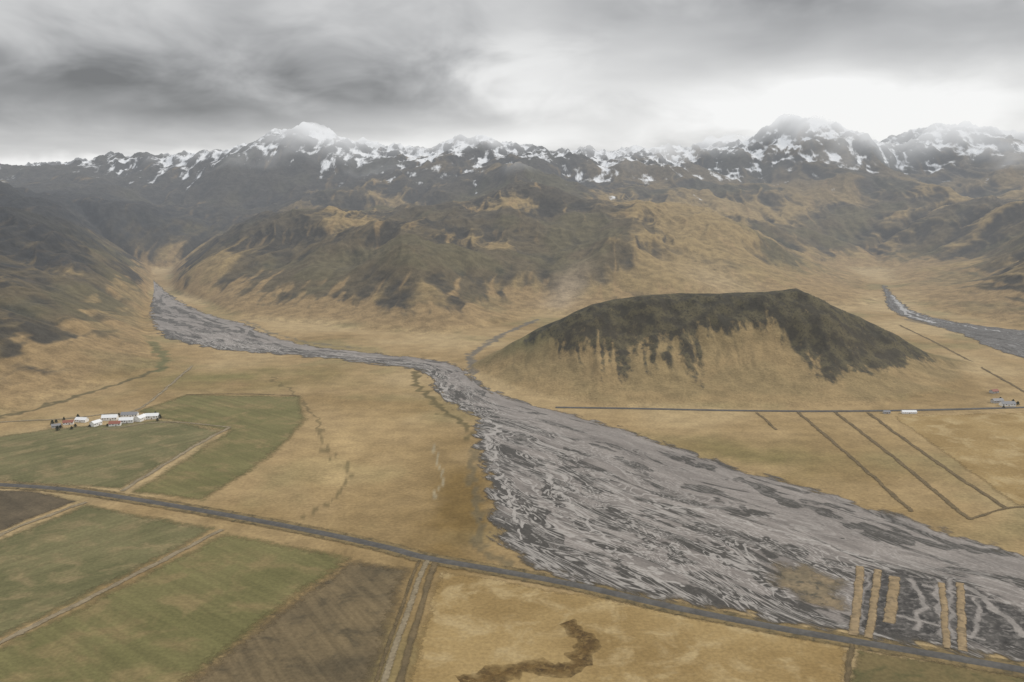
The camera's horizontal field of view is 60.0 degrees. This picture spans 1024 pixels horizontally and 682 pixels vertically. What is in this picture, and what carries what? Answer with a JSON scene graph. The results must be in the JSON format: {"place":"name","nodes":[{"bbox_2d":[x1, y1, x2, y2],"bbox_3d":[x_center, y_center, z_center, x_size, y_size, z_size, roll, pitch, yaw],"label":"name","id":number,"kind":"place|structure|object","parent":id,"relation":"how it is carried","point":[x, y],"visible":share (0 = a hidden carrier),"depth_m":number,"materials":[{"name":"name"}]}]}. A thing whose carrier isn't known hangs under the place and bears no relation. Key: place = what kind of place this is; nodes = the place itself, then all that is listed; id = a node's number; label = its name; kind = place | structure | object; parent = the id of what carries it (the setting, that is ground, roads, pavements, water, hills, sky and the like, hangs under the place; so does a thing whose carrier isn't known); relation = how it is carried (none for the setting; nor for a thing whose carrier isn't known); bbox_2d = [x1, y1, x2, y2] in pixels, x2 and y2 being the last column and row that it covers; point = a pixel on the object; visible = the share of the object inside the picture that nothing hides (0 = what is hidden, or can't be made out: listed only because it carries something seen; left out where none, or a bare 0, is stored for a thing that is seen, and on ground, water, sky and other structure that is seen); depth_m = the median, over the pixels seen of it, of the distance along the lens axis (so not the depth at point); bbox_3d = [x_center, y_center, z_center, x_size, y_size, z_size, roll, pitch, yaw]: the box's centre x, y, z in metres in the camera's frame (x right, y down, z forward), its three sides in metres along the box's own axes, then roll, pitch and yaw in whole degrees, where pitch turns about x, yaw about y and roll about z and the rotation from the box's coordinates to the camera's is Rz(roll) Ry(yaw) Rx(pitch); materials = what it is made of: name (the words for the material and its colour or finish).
{"place":"outdoors","nodes":[
{"label":"outdoors","id":0,"kind":"place"},
{"bbox_2d":[0,490,74,529],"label":"field","id":1,"kind":"structure","parent":0,"point":[16,507],"depth_m":984.28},
{"bbox_2d":[0,502,86,535],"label":"track","id":2,"kind":"structure","parent":0,"point":[36,519],"depth_m":947.65,"materials":[{"name":"beige soil"}]},
{"bbox_2d":[2,366,192,421],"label":"track","id":3,"kind":"structure","parent":0,"point":[166,387],"depth_m":1423.47,"materials":[{"name":"brown soil"}]},
{"bbox_2d":[0,505,214,635],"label":"field","id":4,"kind":"structure","parent":0,"point":[48,566],"depth_m":853.57,"materials":[{"name":"plant"}]},
{"bbox_2d":[0,420,219,487],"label":"field","id":5,"kind":"structure","parent":0,"point":[114,457],"depth_m":1184.15,"materials":[{"name":"plant"}]},
{"bbox_2d":[118,417,133,422],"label":"barn","id":6,"kind":"structure","parent":5,"relation":"on","point":[127,419],"depth_m":1326.32,"materials":[{"name":"metal"}]},
{"bbox_2d":[0,529,222,643],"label":"track","id":7,"kind":"structure","parent":0,"point":[80,602],"depth_m":776.88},
{"bbox_2d":[102,422,229,429],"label":"track","id":8,"kind":"structure","parent":0,"point":[178,422],"depth_m":1316.23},
{"bbox_2d":[0,534,348,681],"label":"field","id":9,"kind":"structure","parent":0,"point":[179,619],"depth_m":727.40,"materials":[{"name":"plant"}]},
{"bbox_2d":[120,427,230,490],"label":"track","id":10,"kind":"structure","parent":0,"point":[162,465],"depth_m":1144.04,"materials":[{"name":"beige soil"}]},
{"bbox_2d":[134,395,305,498],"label":"field","id":11,"kind":"structure","parent":0,"point":[262,427],"depth_m":1259.83,"materials":[{"name":"green plant"}]},
{"bbox_2d":[191,562,408,681],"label":"field","id":12,"kind":"structure","parent":0,"point":[332,630],"depth_m":696.79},
{"bbox_2d":[381,560,429,681],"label":"track","id":13,"kind":"structure","parent":0,"point":[395,646],"depth_m":714.89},
{"bbox_2d":[0,114,1023,414],"bbox_3d":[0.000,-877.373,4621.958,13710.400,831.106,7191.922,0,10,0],"label":"mountain","id":14,"kind":"structure","parent":0,"point":[306,222],"depth_m":3403.53,"materials":[{"name":"brown stone"}]},
{"bbox_2d":[0,269,1023,681],"bbox_3d":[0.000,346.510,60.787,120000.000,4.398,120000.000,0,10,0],"label":"ground","id":15,"kind":"structure","parent":0,"point":[378,451],"depth_m":1207.17,"materials":[{"name":"beige plant"}]},
{"bbox_2d":[51,423,60,427],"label":"shed","id":16,"kind":"structure","parent":15,"relation":"on","point":[55,425],"depth_m":1299.03,"materials":[{"name":"grey metal"}]},
{"bbox_2d":[62,420,73,424],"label":"house","id":17,"kind":"structure","parent":15,"relation":"on","point":[67,422],"depth_m":1316.51,"materials":[{"name":"red metal"}]},
{"bbox_2d":[74,417,88,422],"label":"house","id":18,"kind":"structure","parent":15,"relation":"on","point":[82,419],"depth_m":1330.21,"materials":[{"name":"metal"}]},
{"bbox_2d":[89,419,101,426],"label":"house","id":19,"kind":"structure","parent":15,"relation":"on","point":[97,422],"depth_m":1308.10,"materials":[{"name":"metal"}]},
{"bbox_2d":[101,414,118,420],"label":"barn","id":20,"kind":"structure","parent":15,"relation":"on","point":[109,417],"depth_m":1340.28,"materials":[{"name":"metal"}]},
{"bbox_2d":[108,421,121,425],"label":"barn","id":21,"kind":"structure","parent":15,"relation":"on","point":[114,423],"depth_m":1308.91,"materials":[{"name":"red metal"}]},
{"bbox_2d":[120,412,138,416],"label":"barn","id":22,"kind":"structure","parent":15,"relation":"on","point":[128,414],"depth_m":1359.16,"materials":[{"name":"grey metal"}]},
{"bbox_2d":[134,414,145,421],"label":"barn","id":23,"kind":"structure","parent":15,"relation":"on","point":[141,417],"depth_m":1334.28,"materials":[{"name":"metal"}]},
{"bbox_2d":[145,413,158,418],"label":"barn","id":24,"kind":"structure","parent":15,"relation":"on","point":[151,415],"depth_m":1347.92,"materials":[{"name":"metal"}]},
{"bbox_2d":[186,393,298,395],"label":"ditch","id":25,"kind":"object","parent":15,"relation":"in","point":[260,394],"visible":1,"depth_m":1505.09,"materials":[{"name":"brown soil"}]},
{"bbox_2d":[375,560,420,681],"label":"ditch","id":26,"kind":"object","parent":15,"relation":"in","point":[387,647],"visible":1,"depth_m":710.26,"materials":[{"name":"brown soil"}]},
{"bbox_2d":[395,561,438,681],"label":"ditch","id":27,"kind":"object","parent":15,"relation":"in","point":[413,633],"visible":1,"depth_m":711.88,"materials":[{"name":"brown soil"}]},
{"bbox_2d":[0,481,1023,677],"bbox_3d":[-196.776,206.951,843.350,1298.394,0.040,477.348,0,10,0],"label":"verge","id":28,"kind":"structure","parent":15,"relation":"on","point":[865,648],"depth_m":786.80,"materials":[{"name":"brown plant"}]},
{"bbox_2d":[755,412,776,429],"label":"ditch","id":29,"kind":"object","parent":15,"relation":"in","point":[771,425],"visible":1,"depth_m":1332.97,"materials":[{"name":"brown soil"}]},
{"bbox_2d":[844,643,854,681],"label":"ditch","id":30,"kind":"object","parent":15,"relation":"on","point":[850,654],"visible":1,"depth_m":661.01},
{"bbox_2d":[797,412,912,510],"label":"ditch","id":31,"kind":"object","parent":15,"relation":"in","point":[891,493],"visible":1,"depth_m":1123.60,"materials":[{"name":"brown soil"}]},
{"bbox_2d":[882,410,890,413],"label":"shed","id":32,"kind":"structure","parent":15,"relation":"on","point":[886,412],"depth_m":1380.12,"materials":[{"name":"grey metal"}]},
{"bbox_2d":[834,412,970,518],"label":"ditch","id":33,"kind":"object","parent":15,"relation":"in","point":[934,490],"visible":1,"depth_m":1103.83,"materials":[{"name":"brown soil"}]},
{"bbox_2d":[901,410,916,413],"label":"shed","id":34,"kind":"structure","parent":15,"relation":"on","point":[908,411],"depth_m":1379.76,"materials":[{"name":"metal"}]},
{"bbox_2d":[866,412,1006,507],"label":"ditch","id":35,"kind":"object","parent":15,"relation":"in","point":[944,466],"visible":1,"depth_m":1131.70,"materials":[{"name":"brown soil"}]},
{"bbox_2d":[860,570,1023,651],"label":"mud flat","id":36,"kind":"structure","parent":15,"relation":"on","point":[995,630],"depth_m":731.38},
{"bbox_2d":[848,566,863,635],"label":"grass dike","id":37,"kind":"object","parent":36,"relation":"on","point":[856,608],"depth_m":752.28,"materials":[{"name":"plant"}]},
{"bbox_2d":[859,572,870,624],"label":"channel","id":38,"kind":"object","parent":36,"relation":"on","point":[864,589],"visible":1,"depth_m":778.35,"materials":[{"name":"grey liquid"}]},
{"bbox_2d":[864,569,881,637],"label":"grass dike","id":39,"kind":"object","parent":36,"relation":"on","point":[872,614],"depth_m":748.70,"materials":[{"name":"plant"}]},
{"bbox_2d":[883,575,899,623],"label":"grass dike","id":40,"kind":"object","parent":36,"relation":"on","point":[891,608],"depth_m":755.74,"materials":[{"name":"plant"}]},
{"bbox_2d":[905,578,930,630],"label":"channel","id":41,"kind":"object","parent":36,"relation":"on","point":[924,608],"visible":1,"depth_m":746.93,"materials":[{"name":"grey liquid"}]},
{"bbox_2d":[930,578,950,639],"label":"channel","id":42,"kind":"object","parent":36,"relation":"on","point":[935,595],"visible":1,"depth_m":748.71,"materials":[{"name":"grey liquid"}]},
{"bbox_2d":[896,614,985,640],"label":"channel","id":43,"kind":"object","parent":36,"relation":"on","point":[927,622],"visible":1,"depth_m":719.59,"materials":[{"name":"grey liquid"}]},
{"bbox_2d":[938,582,950,647],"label":"grass dike","id":44,"kind":"object","parent":36,"relation":"on","point":[946,643],"depth_m":729.09,"materials":[{"name":"plant"}]},
{"bbox_2d":[946,578,956,639],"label":"channel","id":45,"kind":"object","parent":36,"relation":"on","point":[952,614],"visible":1,"depth_m":746.93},
{"bbox_2d":[921,584,997,600],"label":"channel","id":46,"kind":"object","parent":36,"relation":"on","point":[931,586],"visible":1,"depth_m":771.67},
{"bbox_2d":[955,582,967,651],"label":"grass dike","id":47,"kind":"object","parent":36,"relation":"on","point":[961,622],"depth_m":724.95,"materials":[{"name":"plant"}]},
{"bbox_2d":[966,597,982,638],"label":"channel","id":48,"kind":"object","parent":36,"relation":"on","point":[976,620],"visible":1,"depth_m":726.23,"materials":[{"name":"grey liquid"}]},
{"bbox_2d":[963,585,1023,637],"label":"channel","id":49,"kind":"object","parent":36,"relation":"on","point":[990,606],"visible":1,"depth_m":738.17,"materials":[{"name":"grey liquid"}]},
{"bbox_2d":[900,325,1023,391],"bbox_3d":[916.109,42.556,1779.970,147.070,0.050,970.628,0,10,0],"label":"ditch","id":50,"kind":"object","parent":15,"relation":"in","point":[1001,378],"visible":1,"depth_m":1818.15,"materials":[{"name":"brown soil"}]},
{"bbox_2d":[989,389,998,393],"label":"house","id":51,"kind":"structure","parent":15,"relation":"on","point":[993,391],"depth_m":1515.94,"materials":[{"name":"red"}]},
{"bbox_2d":[970,506,1023,518],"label":"ditch","id":52,"kind":"object","parent":15,"relation":"in","point":[985,514],"visible":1,"depth_m":963.61,"materials":[{"name":"brown soil"}]},
{"bbox_2d":[990,398,1004,402],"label":"barn","id":53,"kind":"structure","parent":15,"relation":"on","point":[995,400],"depth_m":1448.55,"materials":[{"name":"grey metal"}]},
{"bbox_2d":[999,401,1015,405],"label":"barn","id":54,"kind":"structure","parent":15,"relation":"on","point":[1007,403],"depth_m":1425.93,"materials":[{"name":"grey metal"}]},
{"bbox_2d":[0,483,1023,672],"bbox_3d":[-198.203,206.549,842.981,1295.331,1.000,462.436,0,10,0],"label":"road","id":55,"kind":"structure","parent":0,"point":[933,654],"depth_m":781.96,"materials":[{"name":"grey asphalt"}]},
{"bbox_2d":[0,0,1023,165],"label":"sky","id":56,"kind":"structure","parent":0,"point":[88,79],"materials":[{"name":"grey"}]},
{"bbox_2d":[149,280,1023,661],"bbox_3d":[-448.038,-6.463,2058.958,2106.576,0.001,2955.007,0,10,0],"label":"river","id":57,"kind":"structure","parent":0,"point":[577,498],"depth_m":938.99,"materials":[{"name":"grey gravel"}]},
{"bbox_2d":[409,572,846,681],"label":"field","id":58,"kind":"structure","parent":0,"point":[474,626],"depth_m":687.62,"materials":[{"name":"plant"}]},
{"bbox_2d":[457,619,597,681],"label":"peat patch","id":59,"kind":"object","parent":58,"relation":"on","point":[582,657],"visible":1,"depth_m":653.17,"materials":[{"name":"brown soil"}]},
{"bbox_2d":[461,288,982,408],"bbox_3d":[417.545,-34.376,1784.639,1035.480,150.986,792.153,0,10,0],"label":"hill","id":60,"kind":"structure","parent":0,"point":[794,347],"depth_m":1604.11,"materials":[{"name":"brown plant"}]},
{"bbox_2d":[555,406,1023,411],"bbox_3d":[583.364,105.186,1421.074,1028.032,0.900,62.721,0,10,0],"label":"road","id":61,"kind":"structure","parent":0,"point":[791,410],"depth_m":1401.43,"materials":[{"name":"grey asphalt"}]},
{"bbox_2d":[775,564,844,609],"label":"grass bank","id":62,"kind":"structure","parent":0,"point":[811,585],"depth_m":788.08,"materials":[{"name":"plant"}]},
{"bbox_2d":[850,650,1023,681],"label":"field","id":63,"kind":"structure","parent":0,"point":[872,667],"depth_m":646.65,"materials":[{"name":"beige plant"}]},
{"bbox_2d":[882,285,1023,357],"bbox_3d":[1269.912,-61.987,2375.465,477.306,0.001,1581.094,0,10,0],"label":"river","id":64,"kind":"structure","parent":0,"point":[1009,341],"depth_m":2168.45,"materials":[{"name":"grey gravel"}]},
{"bbox_2d":[896,413,1023,504],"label":"field","id":65,"kind":"structure","parent":0,"point":[988,448],"depth_m":1225.04,"materials":[{"name":"plant"}]}
]}

